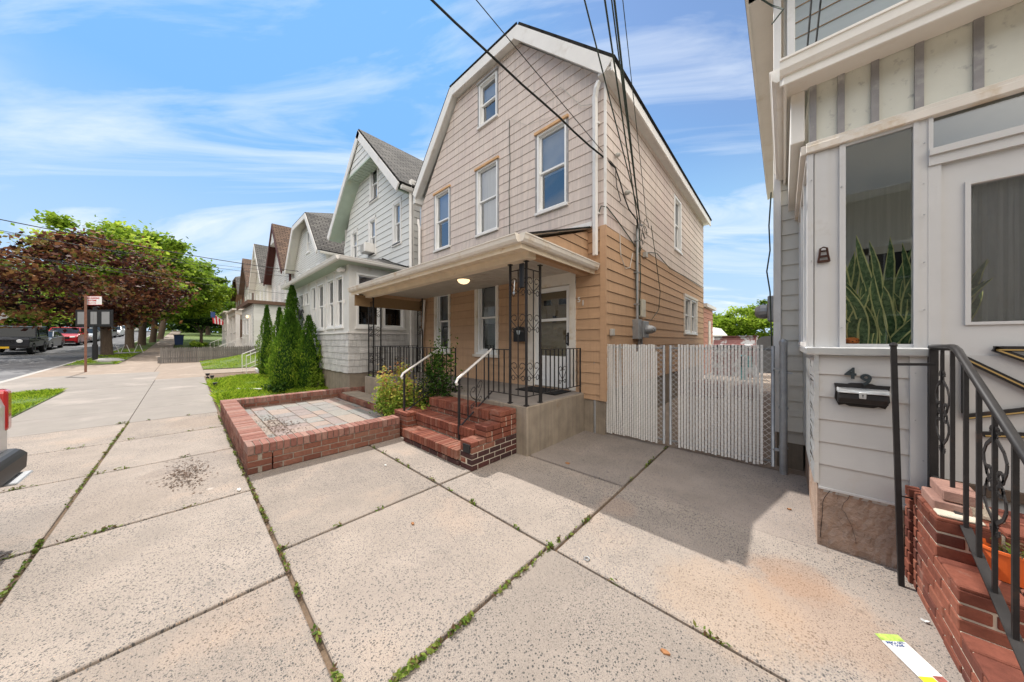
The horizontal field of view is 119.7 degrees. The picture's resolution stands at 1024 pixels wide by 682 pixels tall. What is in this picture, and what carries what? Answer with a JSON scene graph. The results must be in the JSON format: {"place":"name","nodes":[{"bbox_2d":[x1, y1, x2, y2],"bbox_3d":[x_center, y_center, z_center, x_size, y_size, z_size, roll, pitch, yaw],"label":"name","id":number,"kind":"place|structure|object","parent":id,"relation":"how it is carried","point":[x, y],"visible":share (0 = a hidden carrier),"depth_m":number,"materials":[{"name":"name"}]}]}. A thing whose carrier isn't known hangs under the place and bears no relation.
{"place":"outdoors","nodes":[
{"label":"outdoors","id":0,"kind":"place"},
{"bbox_2d":[11,387,67,415],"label":"verge grass","id":1,"kind":"structure","parent":0,"point":[25,394],"depth_m":7.27,"materials":[{"name":"green plant"}]},
{"bbox_2d":[0,331,157,380],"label":"road","id":2,"kind":"structure","parent":0,"point":[17,362],"depth_m":18.70,"materials":[{"name":"grey asphalt"}]},
{"bbox_2d":[0,326,49,353],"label":"parked car","id":3,"kind":"object","parent":2,"relation":"on","point":[30,339],"visible":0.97,"depth_m":20.70,"materials":[{"name":"black paint"}]},
{"bbox_2d":[9,331,64,349],"bbox_3d":[-38.728,-0.149,24.265,4.650,1.455,2.140,4,3,42],"label":"parked car","id":4,"kind":"object","parent":2,"relation":"on","point":[57,338],"visible":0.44,"depth_m":24.56,"materials":[{"name":"grey paint"}]},
{"bbox_2d":[49,327,88,344],"bbox_3d":[-43.033,-0.547,28.738,4.650,1.655,2.190,4,3,42],"label":"parked car","id":5,"kind":"object","parent":2,"relation":"on","point":[71,335],"visible":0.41,"depth_m":28.26,"materials":[{"name":"red paint"}]},
{"bbox_2d":[0,372,217,437],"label":"sidewalk","id":6,"kind":"structure","parent":0,"point":[87,401],"depth_m":7.16,"materials":[{"name":"concrete"}]},
{"bbox_2d":[21,331,255,379],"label":"old sidewalk","id":7,"kind":"structure","parent":0,"point":[145,361],"depth_m":13.25,"materials":[{"name":"concrete"}]},
{"bbox_2d":[84,296,101,371],"bbox_3d":[-16.827,-0.265,11.895,0.700,3.150,0.110,0,0,0],"label":"parking sign","id":8,"kind":"object","parent":7,"relation":"on","point":[92,300],"visible":1,"depth_m":11.88,"materials":[{"name":"brown metal"}]},
{"bbox_2d":[62,331,171,365],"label":"grass verge","id":9,"kind":"structure","parent":7,"relation":"on","point":[147,345],"depth_m":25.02,"materials":[{"name":"green plant"}]},
{"bbox_2d":[75,307,112,359],"bbox_3d":[-22.284,-0.405,15.905,2.000,2.900,0.194,0,0,2],"label":"notice board","id":10,"kind":"object","parent":9,"relation":"on","point":[96,318],"visible":0.82,"depth_m":15.84,"materials":[{"name":"black plastic"}]},
{"bbox_2d":[157,345,259,362],"bbox_3d":[-16.674,0.681,17.540,0.120,0.983,5.455,0,0,42],"label":"picket fence","id":11,"kind":"object","parent":7,"relation":"on","point":[187,354],"visible":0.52,"depth_m":16.55,"materials":[{"name":"grey wood"}]},
{"bbox_2d":[0,219,298,271],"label":"overhead wire","id":12,"kind":"object","parent":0,"point":[133,245],"visible":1,"depth_m":11.49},
{"bbox_2d":[152,332,221,347],"bbox_3d":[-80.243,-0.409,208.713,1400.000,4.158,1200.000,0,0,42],"label":"ground","id":13,"kind":"structure","parent":0,"point":[189,337],"depth_m":45.83,"materials":[{"name":"green plant"}]},
{"bbox_2d":[0,282,74,326],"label":"street tree","id":14,"kind":"object","parent":13,"relation":"on","point":[9,320],"visible":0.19,"depth_m":29.44,"materials":[{"name":"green plant"}]},
{"bbox_2d":[0,227,205,355],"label":"maple tree","id":15,"kind":"object","parent":13,"relation":"on","point":[118,304],"visible":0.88,"depth_m":17.07,"materials":[{"name":"brown plant"}]},
{"bbox_2d":[0,209,210,347],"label":"street tree","id":16,"kind":"object","parent":13,"relation":"on","point":[120,231],"visible":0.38,"depth_m":24.52,"materials":[{"name":"green plant"}]},
{"bbox_2d":[72,232,220,344],"bbox_3d":[-35.767,-5.003,29.363,10.659,11.139,10.008,0,0,42],"label":"street tree","id":17,"kind":"object","parent":13,"relation":"on","point":[203,270],"visible":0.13,"depth_m":29.93,"materials":[{"name":"green plant"}]},
{"bbox_2d":[149,256,236,342],"bbox_3d":[-38.875,-5.076,34.045,10.889,10.707,12.199,0,0,42],"label":"street tree","id":18,"kind":"object","parent":13,"relation":"on","point":[215,293],"visible":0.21,"depth_m":35.20,"materials":[{"name":"green plant"}]},
{"bbox_2d":[157,268,235,338],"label":"street tree","id":19,"kind":"object","parent":13,"relation":"on","point":[228,305],"visible":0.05,"depth_m":42.72,"materials":[{"name":"green plant"}]},
{"bbox_2d":[166,310,228,332],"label":"tree","id":20,"kind":"object","parent":13,"relation":"on","point":[182,327],"visible":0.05,"depth_m":70.49,"materials":[{"name":"green plant"}]},
{"bbox_2d":[177,317,220,342],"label":"topiary tree","id":21,"kind":"object","parent":13,"relation":"on","point":[205,322],"visible":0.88,"depth_m":32.76,"materials":[{"name":"green plant"}]},
{"bbox_2d":[219,311,241,348],"bbox_3d":[-29.166,-1.110,31.309,6.000,3.720,2.100,0,0,42],"label":"columned porch","id":22,"kind":"object","parent":13,"relation":"on","point":[225,326],"visible":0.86,"depth_m":30.18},
{"bbox_2d":[231,276,243,338],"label":"house","id":23,"kind":"structure","parent":13,"relation":"on","point":[239,299],"depth_m":36.70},
{"bbox_2d":[238,258,254,342],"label":"house","id":24,"kind":"structure","parent":13,"relation":"on","point":[244,280],"depth_m":31.92,"materials":[{"name":"white"}]},
{"bbox_2d":[248,244,271,300],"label":"house","id":25,"kind":"structure","parent":13,"relation":"on","point":[259,258],"depth_m":26.38,"materials":[{"name":"beige"}]},
{"bbox_2d":[225,308,253,348],"bbox_3d":[-23.444,-0.760,26.083,6.100,3.720,2.100,0,0,42],"label":"columned porch","id":26,"kind":"object","parent":25,"relation":"attached to","point":[234,315],"visible":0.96,"depth_m":24.39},
{"bbox_2d":[236,223,293,353],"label":"house","id":27,"kind":"structure","parent":13,"relation":"on","point":[279,239],"depth_m":20.34,"materials":[{"name":"white"}]},
{"bbox_2d":[284,212,344,277],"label":"house","id":28,"kind":"structure","parent":13,"relation":"on","point":[310,246],"depth_m":15.77,"materials":[{"name":"white"}]},
{"bbox_2d":[281,129,422,388],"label":"house","id":29,"kind":"structure","parent":13,"relation":"on","point":[377,207],"depth_m":8.97,"materials":[{"name":"white"}]},
{"bbox_2d":[311,286,315,325],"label":"window","id":30,"kind":"structure","parent":29,"relation":"in","point":[313,290],"depth_m":9.86,"materials":[{"name":"white glass"}]},
{"bbox_2d":[316,283,323,330],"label":"window","id":31,"kind":"structure","parent":29,"relation":"in","point":[320,288],"depth_m":9.39,"materials":[{"name":"white glass"}]},
{"bbox_2d":[325,278,333,329],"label":"window","id":32,"kind":"structure","parent":29,"relation":"in","point":[330,283],"depth_m":8.72,"materials":[{"name":"white glass"}]},
{"bbox_2d":[333,274,366,328],"bbox_3d":[-4.499,-1.067,8.287,0.660,1.425,0.670,0,0,42],"label":"window","id":33,"kind":"structure","parent":29,"relation":"in","point":[338,280],"depth_m":8.26,"materials":[{"name":"white glass"}]},
{"bbox_2d":[351,230,356,256],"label":"window","id":34,"kind":"structure","parent":29,"relation":"in","point":[354,235],"depth_m":11.97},
{"bbox_2d":[360,242,374,254],"bbox_3d":[-5.131,-3.300,10.545,0.440,0.320,0.348,0,0,42],"label":"air conditioner","id":35,"kind":"object","parent":29,"relation":"attached to","point":[366,248],"visible":0.99,"depth_m":10.42,"materials":[{"name":"grey plastic"}]},
{"bbox_2d":[355,272,382,329],"bbox_3d":[-4.040,-1.067,8.159,0.670,1.465,0.720,0,0,42],"label":"window","id":36,"kind":"structure","parent":29,"relation":"in","point":[368,277],"depth_m":8.07,"materials":[{"name":"white glass"}]},
{"bbox_2d":[369,218,374,254],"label":"window","id":37,"kind":"structure","parent":29,"relation":"in","point":[372,222],"depth_m":10.81,"materials":[{"name":"white glass"}]},
{"bbox_2d":[370,169,376,200],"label":"window","id":38,"kind":"structure","parent":29,"relation":"in","point":[373,177],"depth_m":10.76,"materials":[{"name":"white glass"}]},
{"bbox_2d":[383,308,405,329],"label":"window","id":39,"kind":"structure","parent":29,"relation":"in","point":[393,319],"depth_m":8.80,"materials":[{"name":"white glass"}]},
{"bbox_2d":[393,201,399,244],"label":"window","id":40,"kind":"structure","parent":29,"relation":"in","point":[396,207],"depth_m":9.56,"materials":[{"name":"white glass"}]},
{"bbox_2d":[713,305,772,338],"bbox_3d":[24.522,-1.143,32.785,5.682,5.686,5.871,0,0,-4],"label":"backyard tree","id":41,"kind":"object","parent":13,"relation":"on","point":[727,322],"visible":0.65,"depth_m":31.64,"materials":[{"name":"green plant"}]},
{"bbox_2d":[744,299,772,337],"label":"backyard tree","id":42,"kind":"object","parent":13,"relation":"on","point":[763,333],"visible":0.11,"depth_m":33.38,"materials":[{"name":"green plant"}]},
{"bbox_2d":[745,0,1023,570],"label":"house","id":43,"kind":"structure","parent":13,"relation":"on","point":[882,122],"depth_m":2.02,"materials":[{"name":"paint"}]},
{"bbox_2d":[798,153,812,346],"bbox_3d":[2.769,-0.685,2.814,0.045,1.450,1.590,0,0,42],"label":"side window","id":44,"kind":"structure","parent":43,"relation":"in","point":[803,210],"depth_m":2.59,"materials":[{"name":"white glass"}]},
{"bbox_2d":[807,0,821,45],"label":"entry cable","id":45,"kind":"object","parent":43,"relation":"attached to","point":[818,20],"visible":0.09,"depth_m":3.12,"materials":[{"name":"black metal"}]},
{"bbox_2d":[834,383,890,408],"bbox_3d":[2.382,0.367,2.022,0.254,0.165,0.076,0,0,42],"label":"mailbox","id":46,"kind":"object","parent":43,"relation":"attached to","point":[862,395],"visible":1,"depth_m":2.02,"materials":[{"name":"black metal"}]},
{"bbox_2d":[839,119,927,347],"bbox_3d":[2.491,-0.691,2.010,0.377,1.458,0.052,0,0,42],"label":"window frame","id":47,"kind":"structure","parent":43,"relation":"in","point":[919,129],"depth_m":1.90,"materials":[{"name":"paint"}]},
{"bbox_2d":[869,250,910,277],"bbox_3d":[3.730,-0.275,2.735,0.580,1.150,0.010,0,0,42],"label":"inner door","id":48,"kind":"structure","parent":43,"relation":"in","point":[898,255],"depth_m":2.82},
{"bbox_2d":[846,235,993,343],"bbox_3d":[2.701,-0.338,2.072,0.731,0.875,0.357,0,0,42],"label":"snake plant","id":49,"kind":"object","parent":43,"relation":"on","point":[878,308],"visible":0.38,"depth_m":2.10,"materials":[{"name":"green plant"}]},
{"bbox_2d":[941,145,1023,355],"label":"storm door","id":50,"kind":"structure","parent":43,"relation":"in","point":[957,177],"depth_m":1.79,"materials":[{"name":"paint"}]},
{"bbox_2d":[200,352,260,368],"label":"raised lawn","id":51,"kind":"structure","parent":0,"point":[238,366],"depth_m":14.90,"materials":[{"name":"green plant"}]},
{"bbox_2d":[199,373,328,409],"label":"front lawn","id":52,"kind":"structure","parent":0,"point":[247,382],"depth_m":8.39,"materials":[{"name":"green plant"}]},
{"bbox_2d":[254,304,273,374],"bbox_3d":[-9.586,-0.045,11.649,0.806,2.895,0.768,0,0,42],"label":"arborvitae","id":53,"kind":"object","parent":52,"relation":"on","point":[266,335],"visible":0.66,"depth_m":11.57,"materials":[{"name":"green plant"}]},
{"bbox_2d":[266,307,282,375],"bbox_3d":[-8.698,0.050,11.117,0.771,2.752,0.778,0,0,42],"label":"arborvitae","id":54,"kind":"object","parent":52,"relation":"on","point":[276,323],"visible":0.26,"depth_m":11.04,"materials":[{"name":"green plant"}]},
{"bbox_2d":[261,378,287,392],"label":"ground weeds","id":55,"kind":"object","parent":52,"relation":"on","point":[281,387],"visible":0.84,"depth_m":8.45,"materials":[{"name":"green plant"}]},
{"bbox_2d":[263,309,303,389],"bbox_3d":[-6.743,0.252,9.036,1.357,2.494,1.313,0,0,42],"label":"arborvitae","id":56,"kind":"object","parent":52,"relation":"on","point":[282,357],"visible":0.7,"depth_m":8.73,"materials":[{"name":"green plant"}]},
{"bbox_2d":[273,285,302,343],"bbox_3d":[-7.694,-0.288,10.468,1.184,3.489,1.136,0,0,42],"label":"arborvitae","id":57,"kind":"object","parent":52,"relation":"on","point":[292,302],"visible":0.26,"depth_m":10.38,"materials":[{"name":"green plant"}]},
{"bbox_2d":[289,314,323,388],"bbox_3d":[-6.167,0.338,8.989,0.946,2.345,1.007,0,0,42],"label":"arborvitae","id":58,"kind":"object","parent":52,"relation":"on","point":[308,357],"visible":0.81,"depth_m":8.82,"materials":[{"name":"green plant"}]},
{"bbox_2d":[307,365,324,387],"bbox_3d":[-5.843,1.024,8.819,0.515,0.882,0.541,0,0,42],"label":"weed bush","id":59,"kind":"object","parent":52,"relation":"on","point":[313,382],"visible":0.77,"depth_m":8.77,"materials":[{"name":"green plant"}]},
{"bbox_2d":[0,350,665,681],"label":"joint soil","id":60,"kind":"structure","parent":0,"point":[326,659],"depth_m":2.37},
{"bbox_2d":[394,395,515,471],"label":"brick steps","id":61,"kind":"structure","parent":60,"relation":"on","point":[487,432],"depth_m":3.96,"materials":[{"name":"red brick"}]},
{"bbox_2d":[400,347,440,410],"bbox_3d":[-1.522,0.698,5.007,0.038,1.204,0.754,0,0,42],"label":"stair handrail","id":62,"kind":"object","parent":61,"relation":"on","point":[402,376],"visible":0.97,"depth_m":4.90,"materials":[{"name":"black metal"}]},
{"bbox_2d":[410,329,464,406],"bbox_3d":[-1.279,0.494,5.166,1.186,1.433,0.523,0,0,34],"label":"rose bush","id":63,"kind":"object","parent":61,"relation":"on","point":[437,385],"visible":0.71,"depth_m":5.07,"materials":[{"name":"green plant"}]},
{"bbox_2d":[455,348,491,439],"bbox_3d":[-0.520,0.698,4.146,0.038,1.204,0.675,0,0,42],"label":"stair handrail","id":64,"kind":"object","parent":61,"relation":"on","point":[457,381],"visible":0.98,"depth_m":4.06,"materials":[{"name":"black metal"}]},
{"bbox_2d":[347,22,716,455],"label":"house","id":65,"kind":"structure","parent":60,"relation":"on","point":[513,174],"depth_m":5.75,"materials":[{"name":"beige wood"}]},
{"bbox_2d":[433,184,450,252],"bbox_3d":[-1.609,-3.170,7.973,0.750,1.570,0.715,0,0,42],"label":"window","id":66,"kind":"structure","parent":65,"relation":"in","point":[442,198],"depth_m":7.95,"materials":[{"name":"white glass"}]},
{"bbox_2d":[437,295,448,351],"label":"window","id":67,"kind":"structure","parent":65,"relation":"in","point":[442,301],"depth_m":7.92,"materials":[{"name":"white glass"}]},
{"bbox_2d":[372,345,580,401],"bbox_3d":[-1.212,0.477,6.168,5.120,0.746,1.424,0,0,42],"label":"porch railing","id":68,"kind":"object","parent":65,"relation":"on","point":[416,347],"visible":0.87,"depth_m":4.96,"materials":[{"name":"black metal"}]},
{"bbox_2d":[474,155,498,237],"bbox_3d":[-0.515,-3.170,6.636,0.770,1.570,0.215,0,0,42],"label":"window","id":69,"kind":"structure","parent":65,"relation":"in","point":[487,174],"depth_m":6.75,"materials":[{"name":"white glass"}]},
{"bbox_2d":[476,286,496,354],"bbox_3d":[-0.336,-0.503,6.817,0.690,1.575,0.705,0,0,42],"label":"window","id":70,"kind":"structure","parent":65,"relation":"in","point":[486,296],"depth_m":6.78,"materials":[{"name":"white glass"}]},
{"bbox_2d":[476,66,498,130],"bbox_3d":[-0.324,-5.340,6.800,0.670,1.050,0.715,0,0,42],"label":"window","id":71,"kind":"structure","parent":65,"relation":"in","point":[488,93],"depth_m":6.72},
{"bbox_2d":[512,326,524,341],"bbox_3d":[0.157,-0.150,5.836,0.300,0.300,0.130,0,0,42],"label":"mailbox","id":72,"kind":"object","parent":65,"relation":"attached to","point":[521,336],"visible":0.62,"depth_m":5.79,"materials":[{"name":"black plastic"}]},
{"bbox_2d":[519,263,524,287],"bbox_3d":[0.129,-0.860,3.878,0.080,0.320,0.040,0,0,42],"label":"wall lantern","id":73,"kind":"object","parent":65,"relation":"attached to","point":[521,275],"visible":1,"depth_m":3.85,"materials":[{"name":"black plastic"}]},
{"bbox_2d":[430,0,638,228],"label":"twisted service cable","id":74,"kind":"object","parent":65,"relation":"attached to","point":[503,67],"visible":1,"depth_m":3.91,"materials":[{"name":"black rubber"}]},
{"bbox_2d":[515,386,570,394],"bbox_3d":[0.531,0.840,5.149,0.840,0.016,0.480,0,0,42],"label":"door mat","id":75,"kind":"object","parent":65,"relation":"on","point":[536,389],"depth_m":5.07,"materials":[{"name":"rubber"}]},
{"bbox_2d":[476,0,615,166],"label":"overhead wire","id":76,"kind":"object","parent":65,"relation":"attached to","point":[539,75],"visible":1,"depth_m":4.01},
{"bbox_2d":[534,113,568,216],"bbox_3d":[0.927,-3.170,5.657,0.740,1.570,0.715,0,0,42],"label":"window","id":77,"kind":"structure","parent":65,"relation":"in","point":[551,141],"depth_m":5.61,"materials":[{"name":"white glass"}]},
{"bbox_2d":[535,285,568,388],"bbox_3d":[0.717,-0.085,5.434,0.790,1.810,0.109,0,0,42],"label":"storm door","id":78,"kind":"structure","parent":65,"relation":"in","point":[562,288],"depth_m":5.43,"materials":[{"name":"white metal"}]},
{"bbox_2d":[541,291,565,355],"bbox_3d":[0.809,-0.080,5.535,0.790,1.840,0.075,0,0,42],"label":"door","id":79,"kind":"structure","parent":65,"relation":"in","point":[553,304],"depth_m":5.55,"materials":[{"name":"grey glass"}]},
{"bbox_2d":[584,0,637,209],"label":"overhead wire","id":80,"kind":"object","parent":65,"relation":"attached to","point":[607,91],"visible":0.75,"depth_m":3.81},
{"bbox_2d":[613,0,640,223],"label":"overhead wire","id":81,"kind":"object","parent":65,"relation":"attached to","point":[617,26],"visible":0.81,"depth_m":3.70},
{"bbox_2d":[674,193,682,255],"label":"window","id":82,"kind":"structure","parent":65,"relation":"in","point":[677,204],"depth_m":8.18,"materials":[{"name":"white glass"}]},
{"bbox_2d":[685,297,691,334],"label":"window","id":83,"kind":"structure","parent":65,"relation":"in","point":[687,300],"depth_m":9.02,"materials":[{"name":"white glass"}]},
{"bbox_2d":[692,300,697,334],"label":"window","id":84,"kind":"structure","parent":65,"relation":"in","point":[694,304],"depth_m":9.63,"materials":[{"name":"white glass"}]},
{"bbox_2d":[0,0,772,334],"label":"sky","id":85,"kind":"structure","parent":0,"point":[213,124],"materials":[{"name":"blue"}]},
{"bbox_2d":[0,412,964,681],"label":"forecourt paving","id":86,"kind":"structure","parent":0,"point":[150,588],"depth_m":1.87,"materials":[{"name":"beige concrete"}]},
{"bbox_2d":[0,389,32,487],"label":"parked vehicle","id":87,"kind":"object","parent":86,"relation":"on","point":[13,463],"visible":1,"depth_m":2.26,"materials":[{"name":"white paint"}]},
{"bbox_2d":[147,452,214,512],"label":"leaf litter","id":88,"kind":"object","parent":86,"relation":"on","point":[183,473],"visible":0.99,"depth_m":3.34,"materials":[{"name":"brown plant"}]},
{"bbox_2d":[220,386,399,474],"bbox_3d":[-3.474,1.339,5.716,3.972,0.321,2.847,0,0,42],"label":"brick planter","id":89,"kind":"object","parent":86,"relation":"on","point":[257,449],"visible":0.94,"depth_m":4.13,"materials":[{"name":"brick"}]},
{"bbox_2d":[245,397,382,437],"bbox_3d":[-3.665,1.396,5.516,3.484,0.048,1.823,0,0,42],"label":"flagstone paving","id":90,"kind":"structure","parent":89,"relation":"in","point":[335,412],"depth_m":5.57,"materials":[{"name":"grey stone"}]},
{"bbox_2d":[368,358,433,416],"bbox_3d":[-1.895,0.842,5.335,1.840,1.103,0.827,0,0,22],"label":"rose bush","id":91,"kind":"object","parent":90,"relation":"on","point":[389,398],"visible":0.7,"depth_m":5.22,"materials":[{"name":"green plant"}]},
{"bbox_2d":[0,414,731,681],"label":"weeds","id":92,"kind":"object","parent":86,"relation":"on","point":[412,664],"visible":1,"depth_m":1.95,"materials":[{"name":"green plant"}]},
{"bbox_2d":[874,633,947,681],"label":"flyer","id":93,"kind":"object","parent":86,"relation":"on","point":[918,665],"visible":1,"depth_m":1.40,"materials":[{"name":"paper"}]},
{"bbox_2d":[889,342,935,587],"bbox_3d":[2.442,0.752,1.824,0.182,1.496,0.061,0,0,24],"label":"iron pole","id":94,"kind":"object","parent":86,"relation":"on","point":[894,364],"visible":0.97,"depth_m":1.83,"materials":[{"name":"black metal"}]},
{"bbox_2d":[905,485,1023,681],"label":"brick stoop","id":95,"kind":"object","parent":86,"relation":"on","point":[943,575],"visible":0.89,"depth_m":1.44,"materials":[{"name":"red brick"}]},
{"bbox_2d":[921,477,1004,525],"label":"loose bricks","id":96,"kind":"object","parent":95,"relation":"on","point":[942,498],"visible":0.68,"depth_m":1.58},
{"bbox_2d":[927,344,1023,674],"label":"stoop railing","id":97,"kind":"object","parent":95,"relation":"attached to","point":[1010,622],"visible":1,"depth_m":1.39,"materials":[{"name":"black metal"}]},
{"bbox_2d":[983,538,1023,587],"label":"flower pot","id":98,"kind":"object","parent":95,"relation":"on","point":[1004,565],"visible":0.51,"depth_m":1.37,"materials":[{"name":"plastic"}]},
{"bbox_2d":[530,431,827,552],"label":"driveway paving","id":99,"kind":"structure","parent":0,"point":[761,499],"depth_m":3.21,"materials":[{"name":"grey concrete"}]},
{"bbox_2d":[593,362,595,432],"bbox_3d":[1.374,0.729,4.866,0.086,1.542,0.050,0,0,42],"label":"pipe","id":100,"kind":"object","parent":99,"relation":"on","point":[594,414],"visible":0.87,"depth_m":4.86,"materials":[{"name":"grey metal"}]},
{"bbox_2d":[606,344,664,443],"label":"chain link gate","id":101,"kind":"structure","parent":100,"relation":"attached to","point":[623,429],"depth_m":4.48,"materials":[{"name":"metal"}]},
{"bbox_2d":[779,339,791,474],"bbox_3d":[3.088,0.734,3.360,0.108,1.532,0.079,0,0,27],"label":"gate post","id":102,"kind":"object","parent":99,"relation":"on","point":[783,406],"visible":1,"depth_m":3.34,"materials":[{"name":"grey metal"}]},
{"bbox_2d":[669,344,779,466],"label":"chain link gate","id":103,"kind":"structure","parent":102,"relation":"attached to","point":[713,448],"depth_m":3.74,"materials":[{"name":"metal"}]},
{"bbox_2d":[609,372,805,475],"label":"side driveway","id":104,"kind":"structure","parent":0,"point":[765,432],"depth_m":5.21,"materials":[{"name":"concrete"}]},
{"bbox_2d":[692,380,752,397],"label":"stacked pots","id":105,"kind":"object","parent":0,"point":[717,389],"visible":0.21,"depth_m":8.04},
{"bbox_2d":[713,336,758,376],"bbox_3d":[10.104,0.620,13.436,1.560,1.760,1.530,0,0,42],"label":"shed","id":106,"kind":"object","parent":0,"point":[735,340],"visible":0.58,"depth_m":12.97,"materials":[{"name":"paint"}]},
{"bbox_3d":[-3.294,-3.300,-5.386,2.400,10.201,1.902,0,0,42],"label":"utility pole","id":107,"kind":"object","parent":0,"visible":0},
{"bbox_2d":[604,0,638,223],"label":"overhead wire","id":108,"kind":"object","parent":107,"relation":"attached to","point":[605,4],"visible":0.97,"depth_m":3.64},
{"bbox_2d":[611,0,635,190],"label":"overhead wire","id":109,"kind":"object","parent":107,"relation":"attached to","point":[621,80],"visible":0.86,"depth_m":3.55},
{"bbox_2d":[622,0,646,220],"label":"overhead wire","id":110,"kind":"object","parent":107,"relation":"attached to","point":[633,98],"visible":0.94,"depth_m":3.96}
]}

